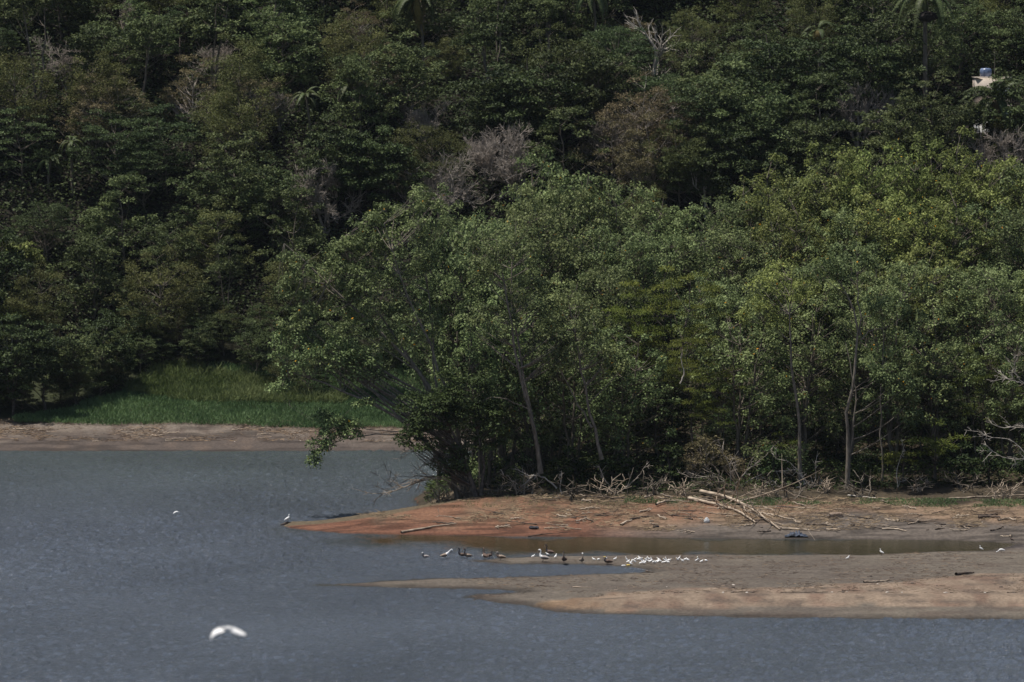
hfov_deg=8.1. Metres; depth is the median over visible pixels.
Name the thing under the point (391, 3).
feathery tree
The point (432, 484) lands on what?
forest floor plants
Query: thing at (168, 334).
feathery tree
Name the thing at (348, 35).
feathery tree
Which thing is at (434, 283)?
broadleaf tree
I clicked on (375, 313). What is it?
broadleaf tree
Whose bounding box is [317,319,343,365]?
broadleaf tree
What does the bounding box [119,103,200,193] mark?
layered tree
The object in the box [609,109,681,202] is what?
dry tree
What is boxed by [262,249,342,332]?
feathery tree
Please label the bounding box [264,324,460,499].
overhanging tree
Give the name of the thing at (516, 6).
dense tree
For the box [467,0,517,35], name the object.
broadleaf tree
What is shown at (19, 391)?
dense tree
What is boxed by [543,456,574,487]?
bush
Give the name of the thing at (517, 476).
bush
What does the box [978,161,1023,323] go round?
broadleaf tree
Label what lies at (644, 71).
layered tree
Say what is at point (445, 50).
feathery tree
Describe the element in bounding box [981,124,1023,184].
bare tree
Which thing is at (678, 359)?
feathery tree
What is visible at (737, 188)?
broadleaf tree
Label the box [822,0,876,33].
broadleaf tree
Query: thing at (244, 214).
broadleaf tree
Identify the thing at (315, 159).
dense tree
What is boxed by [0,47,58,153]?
feathery tree
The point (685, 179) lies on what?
broadleaf tree
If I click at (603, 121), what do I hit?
dry tree
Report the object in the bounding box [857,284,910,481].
slender tree
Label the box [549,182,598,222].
broadleaf tree
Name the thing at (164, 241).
broadleaf tree
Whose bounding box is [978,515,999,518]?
fallen log
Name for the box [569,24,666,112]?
layered tree
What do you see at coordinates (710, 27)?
feathery tree
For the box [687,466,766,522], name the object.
fallen branch
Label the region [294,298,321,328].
dense tree
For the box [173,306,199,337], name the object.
feathery tree
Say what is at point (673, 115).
dry tree
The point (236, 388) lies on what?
tall grass
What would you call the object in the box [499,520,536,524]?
driftwood
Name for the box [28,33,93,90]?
bare tree
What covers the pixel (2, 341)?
broadleaf tree
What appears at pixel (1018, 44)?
dense tree
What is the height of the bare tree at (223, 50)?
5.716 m
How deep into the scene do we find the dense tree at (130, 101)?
816.86 m
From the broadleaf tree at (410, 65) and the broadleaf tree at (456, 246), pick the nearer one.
the broadleaf tree at (456, 246)
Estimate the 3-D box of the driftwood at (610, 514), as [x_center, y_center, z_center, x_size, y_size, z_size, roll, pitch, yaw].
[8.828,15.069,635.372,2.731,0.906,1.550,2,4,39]
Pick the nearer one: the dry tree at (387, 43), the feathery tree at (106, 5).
the dry tree at (387, 43)
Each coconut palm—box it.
[35,154,63,187]
[58,136,83,195]
[256,166,270,217]
[288,86,323,140]
[329,77,367,128]
[382,0,433,74]
[518,0,562,52]
[568,0,619,40]
[799,20,838,66]
[956,79,1023,158]
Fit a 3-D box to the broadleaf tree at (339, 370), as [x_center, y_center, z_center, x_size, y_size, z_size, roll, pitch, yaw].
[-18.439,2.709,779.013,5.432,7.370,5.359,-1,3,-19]
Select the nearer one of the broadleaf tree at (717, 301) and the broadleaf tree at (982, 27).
the broadleaf tree at (717, 301)
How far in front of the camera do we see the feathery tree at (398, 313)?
793.17 m
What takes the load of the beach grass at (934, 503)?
on the ground at (924, 600)
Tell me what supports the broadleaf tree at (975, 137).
on the ground at (924, 600)
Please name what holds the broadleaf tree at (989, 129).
on the ground at (924, 600)
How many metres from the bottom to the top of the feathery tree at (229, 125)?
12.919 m
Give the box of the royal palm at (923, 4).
[886,0,967,118]
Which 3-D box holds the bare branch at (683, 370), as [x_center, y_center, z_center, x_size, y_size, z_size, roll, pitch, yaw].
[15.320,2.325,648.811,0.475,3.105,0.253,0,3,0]
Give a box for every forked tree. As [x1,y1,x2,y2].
[462,218,582,473]
[539,288,632,459]
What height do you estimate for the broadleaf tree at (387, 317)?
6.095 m
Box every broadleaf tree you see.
[0,0,33,31]
[0,329,14,382]
[42,226,139,319]
[45,323,110,402]
[57,356,104,398]
[63,12,149,90]
[74,172,164,271]
[77,0,176,78]
[91,359,115,393]
[98,339,136,386]
[104,298,142,336]
[116,329,144,359]
[125,332,159,371]
[132,211,206,291]
[164,168,268,252]
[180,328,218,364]
[189,313,224,339]
[191,128,282,242]
[191,325,223,360]
[202,300,231,323]
[223,0,321,77]
[229,155,318,250]
[229,317,280,370]
[233,10,338,104]
[238,334,273,365]
[249,185,332,276]
[289,351,332,392]
[315,332,362,388]
[316,0,363,19]
[317,49,398,132]
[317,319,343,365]
[325,320,373,354]
[349,291,382,328]
[367,28,448,129]
[368,292,415,332]
[380,0,461,48]
[385,207,538,484]
[392,334,430,361]
[406,252,522,453]
[415,212,523,467]
[439,214,557,457]
[442,254,567,473]
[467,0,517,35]
[484,175,612,428]
[487,145,632,410]
[503,193,590,431]
[510,104,612,193]
[514,261,608,462]
[521,211,647,428]
[539,0,593,46]
[543,172,670,392]
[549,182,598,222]
[555,36,642,123]
[562,261,669,449]
[567,0,638,27]
[574,222,683,404]
[603,183,713,365]
[612,229,715,399]
[616,201,722,366]
[641,230,742,393]
[652,40,728,122]
[655,120,752,214]
[667,268,763,429]
[671,57,796,180]
[687,223,787,396]
[692,195,778,338]
[704,88,813,199]
[708,153,829,289]
[710,184,792,268]
[722,12,788,70]
[724,265,832,435]
[726,189,832,392]
[759,252,849,434]
[762,159,856,279]
[772,70,865,169]
[776,251,880,430]
[785,32,877,120]
[790,140,890,277]
[800,204,897,387]
[810,186,918,387]
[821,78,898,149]
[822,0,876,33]
[824,259,932,432]
[834,0,912,46]
[837,143,923,263]
[852,192,969,383]
[854,94,943,183]
[861,133,968,355]
[873,181,1003,383]
[877,240,985,427]
[882,67,978,172]
[893,125,1018,355]
[894,8,963,94]
[906,95,980,156]
[921,260,1023,429]
[925,202,1023,383]
[927,0,1008,77]
[931,155,1023,334]
[948,260,1023,429]
[961,123,984,168]
[966,206,1023,386]
[976,0,1023,67]
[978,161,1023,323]
[984,103,1015,151]
[1007,275,1023,377]
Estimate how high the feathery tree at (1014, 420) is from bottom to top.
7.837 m
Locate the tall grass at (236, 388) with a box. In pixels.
[117,357,348,404]
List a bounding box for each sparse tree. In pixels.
[438,288,561,488]
[476,294,568,485]
[527,301,627,478]
[575,325,682,475]
[690,293,800,468]
[753,281,863,465]
[806,300,907,466]
[835,283,938,467]
[889,296,975,462]
[964,309,1023,463]
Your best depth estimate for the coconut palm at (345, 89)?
820.80 m
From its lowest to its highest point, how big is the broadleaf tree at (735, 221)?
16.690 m
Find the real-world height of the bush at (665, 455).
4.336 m
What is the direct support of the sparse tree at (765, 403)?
on the ground at (924, 600)
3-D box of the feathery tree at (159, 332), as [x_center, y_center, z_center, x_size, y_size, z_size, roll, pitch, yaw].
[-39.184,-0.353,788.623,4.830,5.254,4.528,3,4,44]
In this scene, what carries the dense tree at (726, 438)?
on the ground at (924, 600)
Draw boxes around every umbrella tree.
[0,241,45,298]
[0,305,38,352]
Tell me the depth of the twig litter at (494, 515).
636.57 m
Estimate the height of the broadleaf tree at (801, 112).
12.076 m
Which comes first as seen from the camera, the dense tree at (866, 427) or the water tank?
the dense tree at (866, 427)
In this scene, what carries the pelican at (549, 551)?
on the ground at (924, 600)
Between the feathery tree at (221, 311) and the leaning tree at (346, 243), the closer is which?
the leaning tree at (346, 243)
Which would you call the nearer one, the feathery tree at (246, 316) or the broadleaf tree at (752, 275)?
the broadleaf tree at (752, 275)
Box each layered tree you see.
[0,27,20,61]
[0,63,27,114]
[0,105,57,184]
[6,200,74,266]
[66,103,157,197]
[98,144,180,209]
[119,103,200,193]
[139,5,192,63]
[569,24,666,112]
[578,24,631,80]
[622,74,691,146]
[631,65,680,108]
[654,73,755,164]
[904,0,985,41]
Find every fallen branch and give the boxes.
[655,496,675,505]
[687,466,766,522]
[692,458,826,539]
[748,497,809,520]
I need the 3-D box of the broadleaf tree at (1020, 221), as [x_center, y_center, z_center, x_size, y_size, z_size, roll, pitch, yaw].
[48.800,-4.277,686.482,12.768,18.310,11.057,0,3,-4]
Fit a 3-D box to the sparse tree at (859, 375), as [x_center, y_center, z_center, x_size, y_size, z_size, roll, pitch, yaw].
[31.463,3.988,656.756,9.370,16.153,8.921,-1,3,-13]
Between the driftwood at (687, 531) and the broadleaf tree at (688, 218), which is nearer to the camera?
the driftwood at (687, 531)
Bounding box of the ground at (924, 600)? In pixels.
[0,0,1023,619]
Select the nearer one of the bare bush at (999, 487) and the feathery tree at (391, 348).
the bare bush at (999, 487)
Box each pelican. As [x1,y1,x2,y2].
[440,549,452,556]
[462,548,472,558]
[482,547,488,558]
[495,551,505,559]
[537,549,548,561]
[544,544,554,555]
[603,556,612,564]
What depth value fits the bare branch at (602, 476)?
647.34 m
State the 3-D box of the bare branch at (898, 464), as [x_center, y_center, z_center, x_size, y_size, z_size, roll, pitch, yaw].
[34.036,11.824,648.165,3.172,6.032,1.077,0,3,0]
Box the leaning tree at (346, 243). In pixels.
[271,179,470,495]
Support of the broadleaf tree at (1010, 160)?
on the ground at (924, 600)
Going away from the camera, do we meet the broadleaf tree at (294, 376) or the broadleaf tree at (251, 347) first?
the broadleaf tree at (294, 376)
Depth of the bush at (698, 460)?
652.49 m
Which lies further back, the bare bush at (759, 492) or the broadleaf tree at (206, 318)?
the broadleaf tree at (206, 318)
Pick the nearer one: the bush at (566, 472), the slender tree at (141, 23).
the bush at (566, 472)
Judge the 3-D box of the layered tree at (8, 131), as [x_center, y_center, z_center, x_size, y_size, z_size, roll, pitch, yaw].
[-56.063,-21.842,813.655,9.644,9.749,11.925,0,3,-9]
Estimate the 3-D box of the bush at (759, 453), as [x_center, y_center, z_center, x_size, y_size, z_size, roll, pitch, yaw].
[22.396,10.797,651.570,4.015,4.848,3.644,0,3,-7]
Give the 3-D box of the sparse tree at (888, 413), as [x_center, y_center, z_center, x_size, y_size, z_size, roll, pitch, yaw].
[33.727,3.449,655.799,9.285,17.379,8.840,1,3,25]
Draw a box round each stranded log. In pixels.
[863,579,890,582]
[955,571,974,575]
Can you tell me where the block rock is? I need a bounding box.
[829,512,842,516]
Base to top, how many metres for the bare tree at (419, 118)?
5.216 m
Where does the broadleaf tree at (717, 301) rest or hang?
on the ground at (924, 600)
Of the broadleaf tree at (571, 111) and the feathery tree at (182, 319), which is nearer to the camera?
the feathery tree at (182, 319)
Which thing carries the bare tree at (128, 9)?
on the ground at (924, 600)
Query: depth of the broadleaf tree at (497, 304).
667.33 m
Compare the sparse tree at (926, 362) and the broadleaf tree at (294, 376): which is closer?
the sparse tree at (926, 362)
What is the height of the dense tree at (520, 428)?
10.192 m
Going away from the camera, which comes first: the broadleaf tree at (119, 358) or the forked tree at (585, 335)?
the forked tree at (585, 335)
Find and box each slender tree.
[0,0,61,122]
[121,14,173,115]
[169,0,254,121]
[203,236,243,330]
[449,0,515,112]
[496,0,512,61]
[520,0,565,74]
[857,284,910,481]
[884,258,935,464]
[964,102,977,136]
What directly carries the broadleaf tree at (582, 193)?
on the ground at (924, 600)
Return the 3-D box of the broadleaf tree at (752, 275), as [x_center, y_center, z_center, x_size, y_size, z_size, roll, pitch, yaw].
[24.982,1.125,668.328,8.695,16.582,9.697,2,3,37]
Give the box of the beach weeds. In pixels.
[430,478,645,508]
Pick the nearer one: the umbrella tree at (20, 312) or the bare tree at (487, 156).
the umbrella tree at (20, 312)
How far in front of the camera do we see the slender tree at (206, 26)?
826.08 m
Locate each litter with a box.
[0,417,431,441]
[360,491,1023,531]
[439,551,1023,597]
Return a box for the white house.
[972,49,1011,132]
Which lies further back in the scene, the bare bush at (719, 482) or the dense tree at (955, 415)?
the dense tree at (955, 415)
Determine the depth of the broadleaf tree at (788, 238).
685.22 m
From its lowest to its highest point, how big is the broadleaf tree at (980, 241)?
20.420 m
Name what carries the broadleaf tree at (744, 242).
on the ground at (924, 600)
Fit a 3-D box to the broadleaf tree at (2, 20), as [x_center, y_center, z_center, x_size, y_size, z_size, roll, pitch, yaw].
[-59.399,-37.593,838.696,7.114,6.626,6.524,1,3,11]
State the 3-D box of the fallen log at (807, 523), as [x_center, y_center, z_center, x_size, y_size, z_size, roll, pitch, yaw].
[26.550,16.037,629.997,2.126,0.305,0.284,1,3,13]
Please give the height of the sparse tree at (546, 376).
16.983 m
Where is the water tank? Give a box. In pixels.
[980,68,991,76]
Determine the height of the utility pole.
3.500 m
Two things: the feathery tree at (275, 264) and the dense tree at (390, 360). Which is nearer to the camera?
the dense tree at (390, 360)
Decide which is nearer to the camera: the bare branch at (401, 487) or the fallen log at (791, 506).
the fallen log at (791, 506)
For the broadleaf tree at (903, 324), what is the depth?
667.04 m
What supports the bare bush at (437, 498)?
on the ground at (924, 600)
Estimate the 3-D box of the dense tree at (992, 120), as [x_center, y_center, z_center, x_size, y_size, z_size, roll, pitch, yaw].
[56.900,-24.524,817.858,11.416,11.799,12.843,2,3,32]
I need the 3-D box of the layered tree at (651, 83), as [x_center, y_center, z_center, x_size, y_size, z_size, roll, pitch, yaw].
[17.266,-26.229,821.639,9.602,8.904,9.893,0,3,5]
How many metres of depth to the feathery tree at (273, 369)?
779.29 m
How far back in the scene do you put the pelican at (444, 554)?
601.18 m
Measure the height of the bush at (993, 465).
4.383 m
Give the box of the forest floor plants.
[423,346,1023,500]
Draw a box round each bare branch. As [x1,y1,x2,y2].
[352,475,459,502]
[371,446,451,491]
[374,469,463,491]
[515,466,556,490]
[593,462,652,493]
[677,440,794,486]
[680,354,684,383]
[766,445,822,487]
[896,439,905,487]
[964,415,1023,468]
[986,346,1023,385]
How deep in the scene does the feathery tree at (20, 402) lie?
772.98 m
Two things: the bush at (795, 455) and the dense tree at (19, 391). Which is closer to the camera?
the bush at (795, 455)
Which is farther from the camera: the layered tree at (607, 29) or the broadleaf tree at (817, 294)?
the layered tree at (607, 29)
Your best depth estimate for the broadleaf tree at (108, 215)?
802.05 m
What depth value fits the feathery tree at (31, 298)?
787.22 m
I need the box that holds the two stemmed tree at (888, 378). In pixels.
[793,238,923,490]
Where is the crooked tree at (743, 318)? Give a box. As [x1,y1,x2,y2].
[734,258,815,485]
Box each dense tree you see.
[0,227,37,313]
[0,287,9,328]
[0,312,52,413]
[0,322,82,409]
[0,371,32,408]
[21,0,103,45]
[38,367,77,403]
[72,305,139,391]
[100,95,160,146]
[109,326,143,362]
[125,313,167,358]
[128,308,169,346]
[144,338,176,363]
[155,315,178,342]
[178,322,217,361]
[180,278,221,327]
[184,0,279,53]
[188,0,261,25]
[199,305,245,355]
[238,304,278,346]
[268,0,330,46]
[269,296,309,343]
[291,112,372,217]
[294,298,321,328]
[312,126,403,216]
[315,308,358,340]
[343,317,412,396]
[347,124,435,224]
[391,362,510,496]
[444,60,555,159]
[446,395,502,477]
[456,380,524,480]
[469,60,586,155]
[495,0,576,47]
[499,394,577,471]
[516,43,619,158]
[547,379,617,459]
[583,418,632,459]
[609,402,664,454]
[616,351,702,461]
[652,388,709,450]
[693,421,735,452]
[695,111,794,216]
[705,0,740,14]
[713,36,833,130]
[719,380,769,446]
[747,383,815,453]
[752,100,861,207]
[757,36,865,122]
[807,390,844,449]
[817,421,866,455]
[827,23,926,138]
[847,12,935,102]
[848,398,896,449]
[883,402,926,448]
[898,355,964,453]
[939,389,981,440]
[944,421,986,455]
[955,396,1008,444]
[965,74,1023,157]
[1006,0,1023,62]
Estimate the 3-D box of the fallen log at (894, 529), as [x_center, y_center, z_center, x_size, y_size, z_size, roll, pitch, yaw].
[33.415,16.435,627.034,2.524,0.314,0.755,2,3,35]
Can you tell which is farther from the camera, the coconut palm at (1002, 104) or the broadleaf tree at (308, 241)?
the coconut palm at (1002, 104)
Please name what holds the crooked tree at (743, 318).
on the ground at (924, 600)
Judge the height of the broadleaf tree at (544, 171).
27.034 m
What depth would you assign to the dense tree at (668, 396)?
659.33 m
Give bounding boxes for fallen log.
[400,523,455,532]
[528,532,566,536]
[754,504,829,508]
[782,526,819,530]
[804,522,826,524]
[882,528,907,531]
[949,494,1023,498]
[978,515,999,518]
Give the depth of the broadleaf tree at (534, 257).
680.83 m
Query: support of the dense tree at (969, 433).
on the ground at (924, 600)
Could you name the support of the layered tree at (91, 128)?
on the ground at (924, 600)
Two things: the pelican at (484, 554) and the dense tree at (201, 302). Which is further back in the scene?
the dense tree at (201, 302)
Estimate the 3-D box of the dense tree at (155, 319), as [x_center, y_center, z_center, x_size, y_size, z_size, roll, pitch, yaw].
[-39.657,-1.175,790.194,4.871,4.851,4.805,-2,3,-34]
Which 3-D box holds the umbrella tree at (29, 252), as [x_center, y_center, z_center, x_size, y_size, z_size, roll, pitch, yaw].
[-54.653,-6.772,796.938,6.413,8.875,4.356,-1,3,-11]
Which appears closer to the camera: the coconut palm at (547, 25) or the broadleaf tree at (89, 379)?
the broadleaf tree at (89, 379)
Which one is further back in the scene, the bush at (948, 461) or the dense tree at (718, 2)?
the dense tree at (718, 2)
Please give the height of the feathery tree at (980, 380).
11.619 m
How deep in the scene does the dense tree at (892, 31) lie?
828.33 m
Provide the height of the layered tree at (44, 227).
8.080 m
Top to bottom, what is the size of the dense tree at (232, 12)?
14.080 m
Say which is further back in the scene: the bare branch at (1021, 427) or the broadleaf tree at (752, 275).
the broadleaf tree at (752, 275)
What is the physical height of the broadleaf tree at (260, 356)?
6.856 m
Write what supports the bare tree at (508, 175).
on the ground at (924, 600)
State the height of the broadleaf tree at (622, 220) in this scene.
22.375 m
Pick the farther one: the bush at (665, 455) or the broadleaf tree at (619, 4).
the broadleaf tree at (619, 4)
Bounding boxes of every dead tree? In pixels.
[623,6,681,79]
[690,163,712,217]
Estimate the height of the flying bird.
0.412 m
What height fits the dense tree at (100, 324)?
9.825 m
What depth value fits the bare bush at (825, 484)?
646.38 m
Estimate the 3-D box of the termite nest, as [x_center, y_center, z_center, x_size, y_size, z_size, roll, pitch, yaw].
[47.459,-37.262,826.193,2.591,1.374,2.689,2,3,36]
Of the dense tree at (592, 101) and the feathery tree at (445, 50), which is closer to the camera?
the dense tree at (592, 101)
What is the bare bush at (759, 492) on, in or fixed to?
on the ground at (924, 600)
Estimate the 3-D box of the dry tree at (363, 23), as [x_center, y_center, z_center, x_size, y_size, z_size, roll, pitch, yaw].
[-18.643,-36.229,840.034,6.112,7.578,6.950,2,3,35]
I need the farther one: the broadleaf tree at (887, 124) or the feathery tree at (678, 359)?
the broadleaf tree at (887, 124)
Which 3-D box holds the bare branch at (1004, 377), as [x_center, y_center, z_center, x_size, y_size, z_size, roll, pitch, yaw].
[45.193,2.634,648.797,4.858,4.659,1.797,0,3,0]
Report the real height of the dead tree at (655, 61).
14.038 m
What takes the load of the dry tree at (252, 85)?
on the ground at (924, 600)
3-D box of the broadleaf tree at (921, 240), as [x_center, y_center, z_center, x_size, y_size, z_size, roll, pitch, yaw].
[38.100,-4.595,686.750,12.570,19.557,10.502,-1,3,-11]
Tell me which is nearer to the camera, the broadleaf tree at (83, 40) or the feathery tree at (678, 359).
the feathery tree at (678, 359)
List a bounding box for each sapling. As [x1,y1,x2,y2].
[754,431,804,476]
[877,439,922,482]
[905,418,971,481]
[981,403,1023,462]
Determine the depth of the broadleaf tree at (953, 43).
832.14 m
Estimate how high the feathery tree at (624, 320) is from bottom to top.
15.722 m
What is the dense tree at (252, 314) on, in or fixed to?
on the ground at (924, 600)
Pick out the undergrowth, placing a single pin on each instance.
(1014, 72)
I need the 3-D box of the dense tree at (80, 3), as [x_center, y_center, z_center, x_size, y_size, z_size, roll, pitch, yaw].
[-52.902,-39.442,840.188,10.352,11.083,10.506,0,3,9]
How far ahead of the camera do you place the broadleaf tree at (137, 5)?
829.72 m
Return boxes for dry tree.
[53,73,128,161]
[78,76,156,157]
[155,49,219,131]
[220,77,291,148]
[328,0,381,58]
[359,40,403,95]
[567,112,659,183]
[595,68,692,182]
[604,15,657,66]
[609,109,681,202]
[632,84,705,181]
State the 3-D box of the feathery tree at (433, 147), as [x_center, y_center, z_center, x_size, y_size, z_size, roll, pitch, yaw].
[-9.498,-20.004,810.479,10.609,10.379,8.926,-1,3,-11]
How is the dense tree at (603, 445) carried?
on the ground at (924, 600)
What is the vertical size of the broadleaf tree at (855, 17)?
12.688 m
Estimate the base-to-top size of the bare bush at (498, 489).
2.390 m
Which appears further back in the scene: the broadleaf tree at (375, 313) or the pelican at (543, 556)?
the broadleaf tree at (375, 313)
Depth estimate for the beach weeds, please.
645.01 m
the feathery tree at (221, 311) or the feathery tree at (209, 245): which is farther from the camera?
the feathery tree at (209, 245)
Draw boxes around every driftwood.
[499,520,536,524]
[585,488,625,498]
[595,507,626,515]
[671,510,702,517]
[677,529,694,533]
[868,517,896,527]
[905,520,943,523]
[972,507,997,514]
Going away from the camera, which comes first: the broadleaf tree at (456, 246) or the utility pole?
the broadleaf tree at (456, 246)
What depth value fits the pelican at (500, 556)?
598.90 m
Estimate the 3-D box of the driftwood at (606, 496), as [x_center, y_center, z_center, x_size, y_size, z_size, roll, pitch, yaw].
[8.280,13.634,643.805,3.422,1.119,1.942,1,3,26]
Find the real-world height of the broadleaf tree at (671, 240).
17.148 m
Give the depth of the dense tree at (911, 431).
661.42 m
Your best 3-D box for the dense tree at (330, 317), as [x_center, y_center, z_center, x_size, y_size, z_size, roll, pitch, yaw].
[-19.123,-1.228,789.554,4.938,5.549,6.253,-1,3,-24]
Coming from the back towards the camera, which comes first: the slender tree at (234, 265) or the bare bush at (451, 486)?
the slender tree at (234, 265)
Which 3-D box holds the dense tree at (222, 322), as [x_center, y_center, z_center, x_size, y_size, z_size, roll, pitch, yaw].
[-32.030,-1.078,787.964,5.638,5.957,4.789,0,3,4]
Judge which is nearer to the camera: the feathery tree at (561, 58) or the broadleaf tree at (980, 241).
the broadleaf tree at (980, 241)
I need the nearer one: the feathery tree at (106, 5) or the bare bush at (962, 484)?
the bare bush at (962, 484)
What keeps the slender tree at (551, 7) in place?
on the ground at (924, 600)
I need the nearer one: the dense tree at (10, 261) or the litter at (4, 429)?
the litter at (4, 429)
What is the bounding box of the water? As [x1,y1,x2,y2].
[0,450,1023,681]
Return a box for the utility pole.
[179,36,180,62]
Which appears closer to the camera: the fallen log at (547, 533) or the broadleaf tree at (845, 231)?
the fallen log at (547, 533)
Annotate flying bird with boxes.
[210,626,245,641]
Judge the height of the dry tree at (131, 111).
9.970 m
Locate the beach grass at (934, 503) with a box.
[623,495,1023,507]
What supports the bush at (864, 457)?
on the ground at (924, 600)
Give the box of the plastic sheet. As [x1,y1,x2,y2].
[785,531,806,535]
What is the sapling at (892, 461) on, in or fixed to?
on the ground at (924, 600)
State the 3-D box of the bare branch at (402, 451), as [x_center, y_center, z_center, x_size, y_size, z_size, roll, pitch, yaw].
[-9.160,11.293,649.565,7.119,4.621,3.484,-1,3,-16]
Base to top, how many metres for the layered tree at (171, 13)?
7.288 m
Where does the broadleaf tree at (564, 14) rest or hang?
on the ground at (924, 600)
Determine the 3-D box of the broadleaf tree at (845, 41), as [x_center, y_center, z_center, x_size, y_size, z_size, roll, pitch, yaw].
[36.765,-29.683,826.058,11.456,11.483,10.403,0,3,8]
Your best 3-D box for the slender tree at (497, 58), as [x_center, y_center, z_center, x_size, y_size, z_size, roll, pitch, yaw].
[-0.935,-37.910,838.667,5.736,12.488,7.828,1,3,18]
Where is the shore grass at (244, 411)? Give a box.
[10,360,557,427]
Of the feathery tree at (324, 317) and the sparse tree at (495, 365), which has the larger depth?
the feathery tree at (324, 317)
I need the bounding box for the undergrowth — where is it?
[0,0,1023,357]
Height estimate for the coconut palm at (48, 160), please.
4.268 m
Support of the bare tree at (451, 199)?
on the ground at (924, 600)
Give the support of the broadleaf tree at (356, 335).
on the ground at (924, 600)
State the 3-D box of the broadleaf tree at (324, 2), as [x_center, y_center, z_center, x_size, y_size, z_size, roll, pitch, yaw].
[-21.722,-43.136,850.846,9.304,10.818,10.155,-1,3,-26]
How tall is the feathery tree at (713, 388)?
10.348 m
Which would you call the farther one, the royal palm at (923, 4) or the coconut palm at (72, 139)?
the royal palm at (923, 4)
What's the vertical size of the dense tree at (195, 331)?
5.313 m
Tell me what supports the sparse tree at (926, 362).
on the ground at (924, 600)
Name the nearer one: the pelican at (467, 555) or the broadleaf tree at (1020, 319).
the pelican at (467, 555)
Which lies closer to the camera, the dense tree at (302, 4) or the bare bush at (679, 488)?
the bare bush at (679, 488)
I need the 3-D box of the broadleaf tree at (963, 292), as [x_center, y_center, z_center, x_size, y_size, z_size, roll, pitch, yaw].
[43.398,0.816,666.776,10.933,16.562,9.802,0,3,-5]
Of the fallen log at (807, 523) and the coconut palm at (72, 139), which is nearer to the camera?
the fallen log at (807, 523)
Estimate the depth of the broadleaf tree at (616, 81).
819.57 m
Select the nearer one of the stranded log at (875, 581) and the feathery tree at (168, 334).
the stranded log at (875, 581)
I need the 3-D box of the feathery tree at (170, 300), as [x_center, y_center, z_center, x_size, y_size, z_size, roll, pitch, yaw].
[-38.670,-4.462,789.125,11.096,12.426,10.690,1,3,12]
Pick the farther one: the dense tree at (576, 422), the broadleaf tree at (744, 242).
the broadleaf tree at (744, 242)
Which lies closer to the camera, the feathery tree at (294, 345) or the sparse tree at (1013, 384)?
the sparse tree at (1013, 384)
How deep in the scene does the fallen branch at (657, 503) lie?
641.16 m
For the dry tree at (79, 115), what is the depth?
815.65 m
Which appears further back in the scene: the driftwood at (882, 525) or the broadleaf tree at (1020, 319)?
the broadleaf tree at (1020, 319)
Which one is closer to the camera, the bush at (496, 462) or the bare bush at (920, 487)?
the bare bush at (920, 487)
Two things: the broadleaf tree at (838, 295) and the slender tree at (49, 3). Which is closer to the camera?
the broadleaf tree at (838, 295)
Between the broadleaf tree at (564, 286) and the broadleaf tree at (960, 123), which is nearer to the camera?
the broadleaf tree at (564, 286)
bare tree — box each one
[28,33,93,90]
[119,1,145,29]
[192,43,237,87]
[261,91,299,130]
[286,154,365,236]
[398,148,495,224]
[399,99,451,141]
[455,129,511,193]
[471,119,540,201]
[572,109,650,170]
[946,130,1004,183]
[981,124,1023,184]
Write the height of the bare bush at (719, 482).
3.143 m
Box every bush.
[424,484,454,503]
[442,469,485,498]
[469,445,505,486]
[477,476,512,496]
[500,469,543,494]
[505,463,527,490]
[517,458,548,483]
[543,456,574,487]
[546,475,588,499]
[577,474,631,496]
[590,438,637,484]
[633,469,670,496]
[646,442,691,481]
[665,477,699,496]
[677,432,732,475]
[678,449,709,478]
[691,463,732,491]
[716,447,748,480]
[740,436,780,478]
[748,481,773,496]
[754,443,791,482]
[756,470,820,498]
[779,441,814,478]
[816,476,834,493]
[837,470,875,497]
[850,452,881,483]
[902,473,935,492]
[938,440,981,481]
[942,464,985,492]
[967,445,1008,484]
[985,478,1023,499]
[1008,448,1023,473]
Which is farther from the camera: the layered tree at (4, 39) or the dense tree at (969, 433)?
the layered tree at (4, 39)
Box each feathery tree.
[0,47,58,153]
[0,284,66,358]
[1,260,77,341]
[10,376,35,408]
[48,363,86,403]
[57,361,92,403]
[59,48,130,150]
[93,354,126,389]
[99,0,156,19]
[103,244,209,348]
[104,328,134,356]
[110,0,220,43]
[126,305,163,318]
[137,315,177,357]
[149,319,176,341]
[173,199,260,291]
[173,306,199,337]
[188,79,277,176]
[189,31,292,139]
[215,306,241,337]
[241,306,272,339]
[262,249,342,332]
[262,354,293,389]
[285,336,300,360]
[312,305,338,327]
[315,9,394,107]
[358,0,411,36]
[371,331,409,364]
[381,118,471,196]
[389,299,408,323]
[421,33,473,85]
[491,21,597,113]
[597,292,677,453]
[617,184,668,235]
[618,265,728,447]
[630,120,712,206]
[661,6,722,72]
[663,322,736,468]
[687,363,755,470]
[705,0,776,42]
[719,42,774,91]
[785,0,843,56]
[952,343,1007,460]
[968,0,1023,39]
[989,105,1023,152]
[989,144,1015,178]
[995,386,1023,457]
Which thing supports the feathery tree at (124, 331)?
on the ground at (924, 600)
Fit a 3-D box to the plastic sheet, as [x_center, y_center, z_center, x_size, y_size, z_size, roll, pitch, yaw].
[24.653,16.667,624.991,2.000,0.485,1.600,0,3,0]
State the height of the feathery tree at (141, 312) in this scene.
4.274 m
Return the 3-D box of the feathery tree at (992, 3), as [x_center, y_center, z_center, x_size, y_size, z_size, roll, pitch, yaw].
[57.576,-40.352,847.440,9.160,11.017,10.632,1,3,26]
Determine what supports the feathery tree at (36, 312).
on the ground at (924, 600)
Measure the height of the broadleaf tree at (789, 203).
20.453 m

